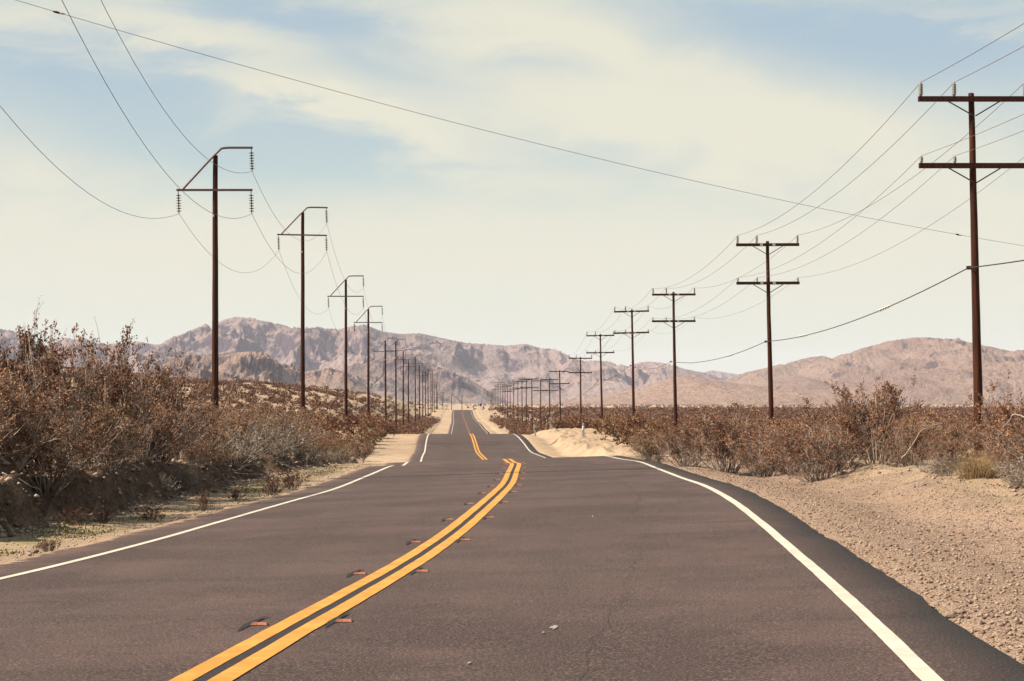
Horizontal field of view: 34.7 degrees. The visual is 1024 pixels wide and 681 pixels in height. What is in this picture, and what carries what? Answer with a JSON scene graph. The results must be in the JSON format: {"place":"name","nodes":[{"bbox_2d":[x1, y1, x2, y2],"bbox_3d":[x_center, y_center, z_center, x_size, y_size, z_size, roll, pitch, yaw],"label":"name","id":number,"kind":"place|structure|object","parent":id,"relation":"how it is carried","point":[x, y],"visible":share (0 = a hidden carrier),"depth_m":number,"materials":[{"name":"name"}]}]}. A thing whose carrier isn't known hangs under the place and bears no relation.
{"place":"outdoors","nodes":[
{"label":"outdoors","id":0,"kind":"place"},
{"bbox_2d":[0,463,381,563],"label":"verge gravel","id":1,"kind":"structure","parent":0,"point":[109,529],"depth_m":24.70,"materials":[{"name":"gravel"}]},
{"bbox_2d":[140,351,374,394],"bbox_3d":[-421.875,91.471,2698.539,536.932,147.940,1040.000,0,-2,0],"label":"hills","id":2,"kind":"structure","parent":0,"point":[256,365],"depth_m":2625.98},
{"bbox_2d":[326,441,358,462],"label":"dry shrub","id":3,"kind":"object","parent":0,"point":[339,446],"visible":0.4,"depth_m":61.78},
{"bbox_2d":[0,317,726,402],"bbox_3d":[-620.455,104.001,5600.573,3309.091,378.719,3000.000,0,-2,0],"label":"mountain","id":4,"kind":"structure","parent":0,"point":[487,366],"depth_m":5314.08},
{"bbox_2d":[343,354,514,403],"bbox_3d":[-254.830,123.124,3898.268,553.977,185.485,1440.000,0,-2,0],"label":"hills","id":5,"kind":"structure","parent":0,"point":[456,386],"depth_m":3632.14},
{"bbox_2d":[0,410,1023,680],"bbox_3d":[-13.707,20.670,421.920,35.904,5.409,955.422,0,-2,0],"label":"road","id":6,"kind":"structure","parent":0,"point":[604,568],"depth_m":12.51,"materials":[{"name":"asphalt"}]},
{"bbox_2d":[238,615,268,630],"bbox_3d":[-1.647,1.829,10.658,0.160,0.014,0.880,0,-2,5],"label":"road marker","id":7,"kind":"object","parent":6,"relation":"on","point":[252,622],"visible":1,"depth_m":10.56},
{"bbox_2d":[325,612,352,627],"bbox_3d":[-1.109,1.821,10.732,0.160,0.014,0.880,0,-2,5],"label":"road marker","id":8,"kind":"object","parent":6,"relation":"on","point":[333,620],"visible":1,"depth_m":10.63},
{"bbox_2d":[0,364,1023,663],"bbox_3d":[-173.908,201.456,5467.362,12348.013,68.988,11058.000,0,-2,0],"label":"ground","id":9,"kind":"structure","parent":0,"point":[82,492],"depth_m":24.33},
{"bbox_2d":[0,362,95,470],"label":"creosote bush","id":10,"kind":"object","parent":9,"relation":"on","point":[55,407],"visible":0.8,"depth_m":24.36,"materials":[{"name":"brown plant"}]},
{"bbox_2d":[35,536,62,551],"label":"shrub","id":11,"kind":"object","parent":9,"relation":"on","point":[47,545],"visible":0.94,"depth_m":18.95,"materials":[{"name":"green plant"}]},
{"bbox_2d":[0,353,98,457],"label":"creosote bush","id":12,"kind":"object","parent":9,"relation":"on","point":[3,396],"visible":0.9,"depth_m":24.01,"materials":[{"name":"brown plant"}]},
{"bbox_2d":[0,295,122,463],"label":"creosote bush","id":13,"kind":"object","parent":9,"relation":"on","point":[23,350],"visible":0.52,"depth_m":27.35,"materials":[{"name":"brown plant"}]},
{"bbox_2d":[0,399,133,495],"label":"creosote bush","id":14,"kind":"object","parent":9,"relation":"on","point":[40,463],"visible":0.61,"depth_m":25.25,"materials":[{"name":"brown plant"}]},
{"bbox_2d":[56,505,96,525],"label":"red shrub","id":15,"kind":"object","parent":9,"relation":"on","point":[80,517],"visible":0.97,"depth_m":23.30,"materials":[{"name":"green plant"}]},
{"bbox_2d":[14,368,158,457],"bbox_3d":[-8.662,1.558,32.835,2.923,2.058,3.903,1,-3,-17],"label":"creosote bush","id":16,"kind":"object","parent":9,"relation":"on","point":[149,410],"visible":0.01,"depth_m":32.54,"materials":[{"name":"brown plant"}]},
{"bbox_2d":[87,505,116,522],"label":"red shrub","id":17,"kind":"object","parent":9,"relation":"on","point":[99,516],"visible":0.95,"depth_m":23.88,"materials":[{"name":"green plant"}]},
{"bbox_2d":[60,392,158,471],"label":"creosote bush","id":18,"kind":"object","parent":9,"relation":"on","point":[117,447],"visible":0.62,"depth_m":29.26,"materials":[{"name":"brown plant"}]},
{"bbox_2d":[51,317,186,466],"bbox_3d":[-7.261,1.006,30.618,2.298,3.013,2.472,-2,-3,37],"label":"creosote bush","id":19,"kind":"object","parent":9,"relation":"on","point":[118,392],"visible":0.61,"depth_m":30.30,"materials":[{"name":"brown plant"}]},
{"bbox_2d":[79,398,197,460],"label":"creosote bush","id":20,"kind":"object","parent":9,"relation":"on","point":[145,443],"visible":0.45,"depth_m":32.41,"materials":[{"name":"brown plant"}]},
{"bbox_2d":[74,379,212,461],"bbox_3d":[-7.725,1.685,33.742,3.443,2.101,3.360,2,-3,-39],"label":"creosote bush","id":21,"kind":"object","parent":9,"relation":"on","point":[190,411],"visible":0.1,"depth_m":33.78,"materials":[{"name":"brown plant"}]},
{"bbox_2d":[134,503,182,520],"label":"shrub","id":22,"kind":"object","parent":9,"relation":"on","point":[151,513],"visible":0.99,"depth_m":24.58,"materials":[{"name":"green plant"}]},
{"bbox_2d":[100,349,235,463],"bbox_3d":[-7.378,1.486,34.472,3.345,2.588,2.505,-1,-3,31],"label":"creosote bush","id":23,"kind":"object","parent":9,"relation":"on","point":[170,396],"visible":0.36,"depth_m":34.48,"materials":[{"name":"brown plant"}]},
{"bbox_2d":[0,449,343,537],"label":"bank clods","id":24,"kind":"object","parent":9,"relation":"on","point":[38,500],"visible":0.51,"depth_m":29.50,"materials":[{"name":"soil"}]},
{"bbox_2d":[158,471,198,500],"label":"dry shrub","id":25,"kind":"object","parent":9,"relation":"on","point":[167,480],"visible":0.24,"depth_m":31.03,"materials":[{"name":"brown plant"}]},
{"bbox_2d":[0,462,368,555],"bbox_3d":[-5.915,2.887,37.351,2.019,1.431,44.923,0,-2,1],"label":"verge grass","id":26,"kind":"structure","parent":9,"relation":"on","point":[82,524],"depth_m":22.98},
{"bbox_2d":[171,458,213,491],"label":"dry shrub","id":27,"kind":"object","parent":9,"relation":"on","point":[183,477],"visible":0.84,"depth_m":33.29,"materials":[{"name":"brown plant"}]},
{"bbox_2d":[175,433,233,464],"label":"creosote bush","id":28,"kind":"object","parent":9,"relation":"on","point":[197,448],"visible":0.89,"depth_m":36.01,"materials":[{"name":"brown plant"}]},
{"bbox_2d":[195,487,213,511],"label":"red shrub","id":29,"kind":"object","parent":9,"relation":"on","point":[204,501],"visible":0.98,"depth_m":26.88,"materials":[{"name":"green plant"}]},
{"bbox_2d":[155,381,257,461],"bbox_3d":[-7.441,1.966,37.859,3.292,2.039,3.430,0,-2,-1],"label":"creosote bush","id":30,"kind":"object","parent":9,"relation":"on","point":[216,439],"visible":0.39,"depth_m":37.22,"materials":[{"name":"brown plant"}]},
{"bbox_2d":[176,147,253,410],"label":"transmission pole","id":31,"kind":"object","parent":9,"relation":"on","point":[215,373],"visible":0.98,"depth_m":77.83,"materials":[{"name":"brown wood"}]},
{"bbox_2d":[201,442,232,463],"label":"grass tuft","id":32,"kind":"object","parent":9,"relation":"on","point":[219,460],"visible":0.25,"depth_m":38.38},
{"bbox_2d":[201,401,282,450],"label":"creosote bush","id":33,"kind":"object","parent":9,"relation":"on","point":[265,421],"visible":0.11,"depth_m":45.70,"materials":[{"name":"brown plant"}]},
{"bbox_2d":[212,412,271,450],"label":"creosote bush","id":34,"kind":"object","parent":9,"relation":"on","point":[224,422],"visible":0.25,"depth_m":44.11,"materials":[{"name":"brown plant"}]},
{"bbox_2d":[221,404,289,450],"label":"creosote bush","id":35,"kind":"object","parent":9,"relation":"on","point":[248,415],"visible":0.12,"depth_m":47.58,"materials":[{"name":"brown plant"}]},
{"bbox_2d":[195,422,323,477],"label":"dry shrub","id":36,"kind":"object","parent":9,"relation":"on","point":[233,444],"visible":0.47,"depth_m":40.78,"materials":[{"name":"brown plant"}]},
{"bbox_2d":[196,395,326,449],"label":"creosote bush","id":37,"kind":"object","parent":9,"relation":"on","point":[261,404],"visible":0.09,"depth_m":51.57,"materials":[{"name":"brown plant"}]},
{"bbox_2d":[245,473,290,495],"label":"red shrub","id":38,"kind":"object","parent":9,"relation":"on","point":[272,484],"visible":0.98,"depth_m":33.21,"materials":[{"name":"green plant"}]},
{"bbox_2d":[222,416,329,475],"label":"dry shrub","id":39,"kind":"object","parent":9,"relation":"on","point":[275,433],"visible":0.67,"depth_m":43.81,"materials":[{"name":"brown plant"}]},
{"bbox_2d":[258,467,313,489],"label":"red shrub","id":40,"kind":"object","parent":9,"relation":"on","point":[292,477],"visible":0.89,"depth_m":35.55,"materials":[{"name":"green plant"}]},
{"bbox_2d":[271,435,300,457],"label":"dry shrub","id":41,"kind":"object","parent":9,"relation":"on","point":[287,451],"visible":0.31,"depth_m":46.88,"materials":[{"name":"brown plant"}]},
{"bbox_2d":[242,398,333,455],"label":"creosote bush","id":42,"kind":"object","parent":9,"relation":"on","point":[302,425],"visible":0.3,"depth_m":49.93,"materials":[{"name":"brown plant"}]},
{"bbox_2d":[277,207,327,423],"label":"transmission pole","id":43,"kind":"object","parent":9,"relation":"on","point":[302,372],"visible":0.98,"depth_m":118.54,"materials":[{"name":"brown wood"}]},
{"bbox_2d":[0,106,417,382],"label":"power wire","id":44,"kind":"object","parent":43,"relation":"attached to","point":[153,218],"visible":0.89,"depth_m":67.38,"materials":[{"name":"metal"}]},
{"bbox_2d":[288,443,344,466],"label":"dry shrub","id":45,"kind":"object","parent":9,"relation":"on","point":[311,459],"visible":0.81,"depth_m":49.86,"materials":[{"name":"brown plant"}]},
{"bbox_2d":[305,433,336,453],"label":"creosote bush","id":46,"kind":"object","parent":9,"relation":"on","point":[325,442],"visible":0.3,"depth_m":61.36,"materials":[{"name":"brown plant"}]},
{"bbox_2d":[320,446,358,464],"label":"dry shrub","id":47,"kind":"object","parent":9,"relation":"on","point":[342,454],"visible":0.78,"depth_m":59.72,"materials":[{"name":"brown plant"}]},
{"bbox_2d":[327,275,364,417],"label":"transmission pole","id":48,"kind":"object","parent":9,"relation":"on","point":[345,383],"visible":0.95,"depth_m":162.53,"materials":[{"name":"brown wood"}]},
{"bbox_2d":[338,414,370,428],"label":"creosote bush","id":49,"kind":"object","parent":9,"relation":"on","point":[355,418],"visible":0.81,"depth_m":133.05,"materials":[{"name":"brown plant"}]},
{"bbox_2d":[347,430,369,445],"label":"creosote bush","id":50,"kind":"object","parent":9,"relation":"on","point":[356,438],"visible":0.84,"depth_m":107.60,"materials":[{"name":"brown plant"}]},
{"bbox_2d":[353,445,371,461],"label":"creosote bush","id":51,"kind":"object","parent":9,"relation":"on","point":[364,452],"visible":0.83,"depth_m":92.21,"materials":[{"name":"brown plant"}]},
{"bbox_2d":[353,306,382,413],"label":"transmission pole","id":52,"kind":"object","parent":9,"relation":"on","point":[368,380],"visible":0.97,"depth_m":204.00,"materials":[{"name":"brown wood"}]},
{"bbox_2d":[373,338,397,420],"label":"transmission pole","id":53,"kind":"object","parent":9,"relation":"on","point":[385,375],"visible":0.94,"depth_m":245.92,"materials":[{"name":"brown wood"}]},
{"bbox_2d":[386,339,405,428],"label":"transmission pole","id":54,"kind":"object","parent":9,"relation":"on","point":[396,380],"visible":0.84,"depth_m":287.88,"materials":[{"name":"brown wood"}]},
{"bbox_2d":[0,360,1023,449],"bbox_3d":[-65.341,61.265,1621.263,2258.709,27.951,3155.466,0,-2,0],"label":"desert scrub","id":55,"kind":"object","parent":9,"relation":"on","point":[514,425],"visible":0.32,"depth_m":436.37,"materials":[{"name":"brown plant"}]},
{"bbox_2d":[568,355,591,415],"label":"power pole","id":56,"kind":"object","parent":9,"relation":"on","point":[580,361],"visible":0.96,"depth_m":211.86,"materials":[{"name":"brown wood"}]},
{"bbox_2d":[586,331,613,417],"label":"power pole","id":57,"kind":"object","parent":9,"relation":"on","point":[600,352],"visible":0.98,"depth_m":178.91,"materials":[{"name":"brown wood"}]},
{"bbox_2d":[599,417,629,437],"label":"creosote bush","id":58,"kind":"object","parent":9,"relation":"on","point":[614,425],"visible":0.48,"depth_m":120.83,"materials":[{"name":"brown plant"}]},
{"bbox_2d":[611,419,636,441],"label":"creosote bush","id":59,"kind":"object","parent":9,"relation":"on","point":[627,427],"visible":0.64,"depth_m":113.45,"materials":[{"name":"brown plant"}]},
{"bbox_2d":[614,306,648,415],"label":"power pole","id":60,"kind":"object","parent":9,"relation":"on","point":[633,387],"visible":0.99,"depth_m":142.95,"materials":[{"name":"brown wood"}]},
{"bbox_2d":[618,412,647,432],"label":"creosote bush","id":61,"kind":"object","parent":9,"relation":"on","point":[636,421],"visible":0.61,"depth_m":125.82,"materials":[{"name":"brown plant"}]},
{"bbox_2d":[605,427,678,455],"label":"creosote bush","id":62,"kind":"object","parent":9,"relation":"on","point":[647,432],"visible":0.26,"depth_m":81.95,"materials":[{"name":"brown plant"}]},
{"bbox_2d":[628,417,669,432],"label":"creosote bush","id":63,"kind":"object","parent":9,"relation":"on","point":[654,423],"visible":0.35,"depth_m":115.11,"materials":[{"name":"brown plant"}]},
{"bbox_2d":[623,429,682,461],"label":"creosote bush","id":64,"kind":"object","parent":9,"relation":"on","point":[647,447],"visible":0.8,"depth_m":49.77,"materials":[{"name":"brown plant"}]},
{"bbox_2d":[652,288,695,426],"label":"power pole","id":65,"kind":"object","parent":9,"relation":"on","point":[673,294],"visible":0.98,"depth_m":114.97,"materials":[{"name":"brown wood"}]},
{"bbox_2d":[651,416,735,466],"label":"creosote bush","id":66,"kind":"object","parent":9,"relation":"on","point":[673,445],"visible":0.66,"depth_m":43.76,"materials":[{"name":"brown plant"}]},
{"bbox_2d":[666,398,767,473],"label":"creosote bush","id":67,"kind":"object","parent":9,"relation":"on","point":[719,445],"visible":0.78,"depth_m":39.73,"materials":[{"name":"brown plant"}]},
{"bbox_2d":[726,426,793,477],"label":"creosote bush","id":68,"kind":"object","parent":9,"relation":"on","point":[759,466],"visible":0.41,"depth_m":37.91,"materials":[{"name":"brown plant"}]},
{"bbox_2d":[736,235,799,425],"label":"power pole","id":69,"kind":"object","parent":9,"relation":"on","point":[767,283],"visible":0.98,"depth_m":79.55,"materials":[{"name":"brown wood"}]},
{"bbox_2d":[739,406,800,439],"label":"creosote bush","id":70,"kind":"object","parent":9,"relation":"on","point":[780,421],"visible":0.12,"depth_m":51.05,"materials":[{"name":"brown plant"}]},
{"bbox_2d":[722,415,834,475],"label":"creosote bush","id":71,"kind":"object","parent":9,"relation":"on","point":[772,437],"visible":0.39,"depth_m":36.84,"materials":[{"name":"brown plant"}]},
{"bbox_2d":[744,411,873,482],"bbox_3d":[5.944,2.154,32.717,2.615,1.495,2.725,-2,-3,36],"label":"creosote bush","id":72,"kind":"object","parent":9,"relation":"on","point":[833,458],"visible":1,"depth_m":32.72,"materials":[{"name":"brown plant"}]},
{"bbox_2d":[790,379,903,471],"bbox_3d":[7.333,1.950,36.073,2.454,2.167,2.515,2,-3,-33],"label":"creosote bush","id":73,"kind":"object","parent":9,"relation":"on","point":[845,457],"visible":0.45,"depth_m":35.78,"materials":[{"name":"brown plant"}]},
{"bbox_2d":[814,369,958,465],"bbox_3d":[7.816,1.659,34.840,3.033,2.303,2.030,-2,-3,39],"label":"creosote bush","id":74,"kind":"object","parent":9,"relation":"on","point":[878,417],"visible":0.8,"depth_m":34.83,"materials":[{"name":"brown plant"}]},
{"bbox_2d":[857,410,943,463],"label":"creosote bush","id":75,"kind":"object","parent":9,"relation":"on","point":[924,420],"visible":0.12,"depth_m":36.83,"materials":[{"name":"brown plant"}]},
{"bbox_2d":[877,409,954,466],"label":"creosote bush","id":76,"kind":"object","parent":9,"relation":"on","point":[909,436],"visible":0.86,"depth_m":32.88,"materials":[{"name":"brown plant"}]},
{"bbox_2d":[905,449,965,478],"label":"dry shrub","id":77,"kind":"object","parent":9,"relation":"on","point":[937,468],"visible":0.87,"depth_m":27.35,"materials":[{"name":"brown plant"}]},
{"bbox_2d":[902,415,971,459],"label":"creosote bush","id":78,"kind":"object","parent":9,"relation":"on","point":[937,429],"visible":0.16,"depth_m":39.05,"materials":[{"name":"brown plant"}]},
{"bbox_2d":[922,416,969,442],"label":"creosote bush","id":79,"kind":"object","parent":9,"relation":"on","point":[952,437],"visible":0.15,"depth_m":56.88,"materials":[{"name":"brown plant"}]},
{"bbox_2d":[904,431,993,469],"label":"creosote bush","id":80,"kind":"object","parent":9,"relation":"on","point":[950,448],"visible":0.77,"depth_m":30.86,"materials":[{"name":"brown plant"}]},
{"bbox_2d":[918,82,1023,457],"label":"power pole","id":81,"kind":"object","parent":9,"relation":"on","point":[972,165],"visible":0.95,"depth_m":45.56,"materials":[{"name":"brown wood"}]},
{"bbox_2d":[499,23,1023,386],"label":"power wire","id":82,"kind":"object","parent":81,"relation":"attached to","point":[840,168],"visible":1,"depth_m":53.82,"materials":[{"name":"metal"}]},
{"bbox_2d":[500,114,1023,391],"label":"power wire","id":83,"kind":"object","parent":81,"relation":"attached to","point":[841,227],"visible":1,"depth_m":52.34,"materials":[{"name":"metal"}]},
{"bbox_2d":[511,83,1023,385],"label":"power wire","id":84,"kind":"object","parent":81,"relation":"attached to","point":[851,215],"visible":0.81,"depth_m":63.72,"materials":[{"name":"metal"}]},
{"bbox_2d":[514,46,1023,382],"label":"power wire","id":85,"kind":"object","parent":81,"relation":"attached to","point":[861,173],"visible":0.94,"depth_m":54.63,"materials":[{"name":"metal"}]},
{"bbox_2d":[526,131,1021,390],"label":"power wire","id":86,"kind":"object","parent":81,"relation":"attached to","point":[833,250],"visible":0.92,"depth_m":59.01,"materials":[{"name":"metal"}]},
{"bbox_2d":[944,448,1004,480],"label":"grass tuft","id":87,"kind":"object","parent":9,"relation":"on","point":[971,470],"visible":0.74,"depth_m":24.47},
{"bbox_2d":[955,413,1003,452],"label":"creosote bush","id":88,"kind":"object","parent":9,"relation":"on","point":[958,420],"visible":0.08,"depth_m":48.84,"materials":[{"name":"brown plant"}]},
{"bbox_2d":[950,450,1023,488],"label":"dry shrub","id":89,"kind":"object","parent":9,"relation":"on","point":[1019,479],"visible":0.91,"depth_m":22.93,"materials":[{"name":"brown plant"}]},
{"bbox_2d":[958,408,1021,458],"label":"creosote bush","id":90,"kind":"object","parent":9,"relation":"on","point":[976,439],"visible":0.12,"depth_m":36.41,"materials":[{"name":"brown plant"}]},
{"bbox_2d":[960,442,1023,475],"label":"creosote bush","id":91,"kind":"object","parent":9,"relation":"on","point":[998,455],"visible":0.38,"depth_m":25.87,"materials":[{"name":"brown plant"}]},
{"bbox_2d":[965,371,1023,474],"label":"creosote bush","id":92,"kind":"object","parent":9,"relation":"on","point":[1005,412],"visible":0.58,"depth_m":26.86,"materials":[{"name":"brown plant"}]},
{"bbox_2d":[970,414,1023,465],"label":"creosote bush","id":93,"kind":"object","parent":9,"relation":"on","point":[1000,430],"visible":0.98,"depth_m":23.81,"materials":[{"name":"brown plant"}]},
{"bbox_2d":[977,390,1023,461],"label":"creosote bush","id":94,"kind":"object","parent":9,"relation":"on","point":[1021,418],"visible":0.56,"depth_m":25.70,"materials":[{"name":"brown plant"}]},
{"bbox_2d":[977,415,1023,468],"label":"creosote bush","id":95,"kind":"object","parent":9,"relation":"on","point":[986,445],"visible":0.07,"depth_m":28.76,"materials":[{"name":"brown plant"}]},
{"bbox_3d":[-12.864,-4.510,38.166,3.724,15.784,0.456,0,-2,0],"label":"transmission pole","id":96,"kind":"object","parent":9,"relation":"on","visible":0},
{"bbox_2d":[62,0,434,380],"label":"power wire","id":97,"kind":"object","parent":96,"relation":"hanging from","point":[173,181],"visible":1,"depth_m":53.41,"materials":[{"name":"metal"}]},
{"bbox_2d":[101,0,435,375],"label":"power wire","id":98,"kind":"object","parent":96,"relation":"hanging from","point":[220,167],"visible":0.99,"depth_m":62.33,"materials":[{"name":"metal"}]},
{"bbox_2d":[16,0,1022,245],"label":"overhead wire","id":99,"kind":"object","parent":96,"relation":"attached to","point":[61,13],"visible":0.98,"depth_m":46.10,"materials":[{"name":"metal"}]},
{"bbox_2d":[0,0,1023,373],"label":"sky","id":100,"kind":"structure","parent":0,"point":[460,233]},
{"bbox_2d":[515,376,915,405],"bbox_3d":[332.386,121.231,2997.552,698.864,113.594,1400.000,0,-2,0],"label":"hills","id":101,"kind":"structure","parent":0,"point":[691,390],"depth_m":2707.43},
{"bbox_2d":[702,370,738,378],"bbox_3d":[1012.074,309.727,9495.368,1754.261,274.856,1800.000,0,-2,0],"label":"mountain","id":102,"kind":"structure","parent":0,"point":[719,374],"depth_m":9457.76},
{"bbox_2d":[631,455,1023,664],"bbox_3d":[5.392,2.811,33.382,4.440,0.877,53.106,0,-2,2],"label":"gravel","id":103,"kind":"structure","parent":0,"point":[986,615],"depth_m":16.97,"materials":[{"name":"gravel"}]},
{"bbox_2d":[726,337,1023,403],"bbox_3d":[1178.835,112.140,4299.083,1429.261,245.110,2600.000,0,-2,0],"label":"mountain","id":104,"kind":"structure","parent":0,"point":[943,374],"depth_m":3775.49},
{"bbox_2d":[841,457,1023,496],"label":"berm gravel","id":105,"kind":"structure","parent":0,"point":[1008,486],"depth_m":25.94,"materials":[{"name":"gravel"}]},
{"bbox_3d":[13.750,-3.166,11.575,3.060,10.751,0.407,0,-2,0],"label":"power pole","id":106,"kind":"object","parent":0,"visible":0},
{"bbox_2d":[519,260,1023,407],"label":"telephone cable","id":107,"kind":"object","parent":106,"relation":"attached to","point":[967,268],"visible":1,"depth_m":58.11,"materials":[{"name":"metal"}]},
{"bbox_2d":[524,157,1023,391],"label":"power wire","id":108,"kind":"object","parent":106,"relation":"attached to","point":[848,266],"visible":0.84,"depth_m":63.54,"materials":[{"name":"metal"}]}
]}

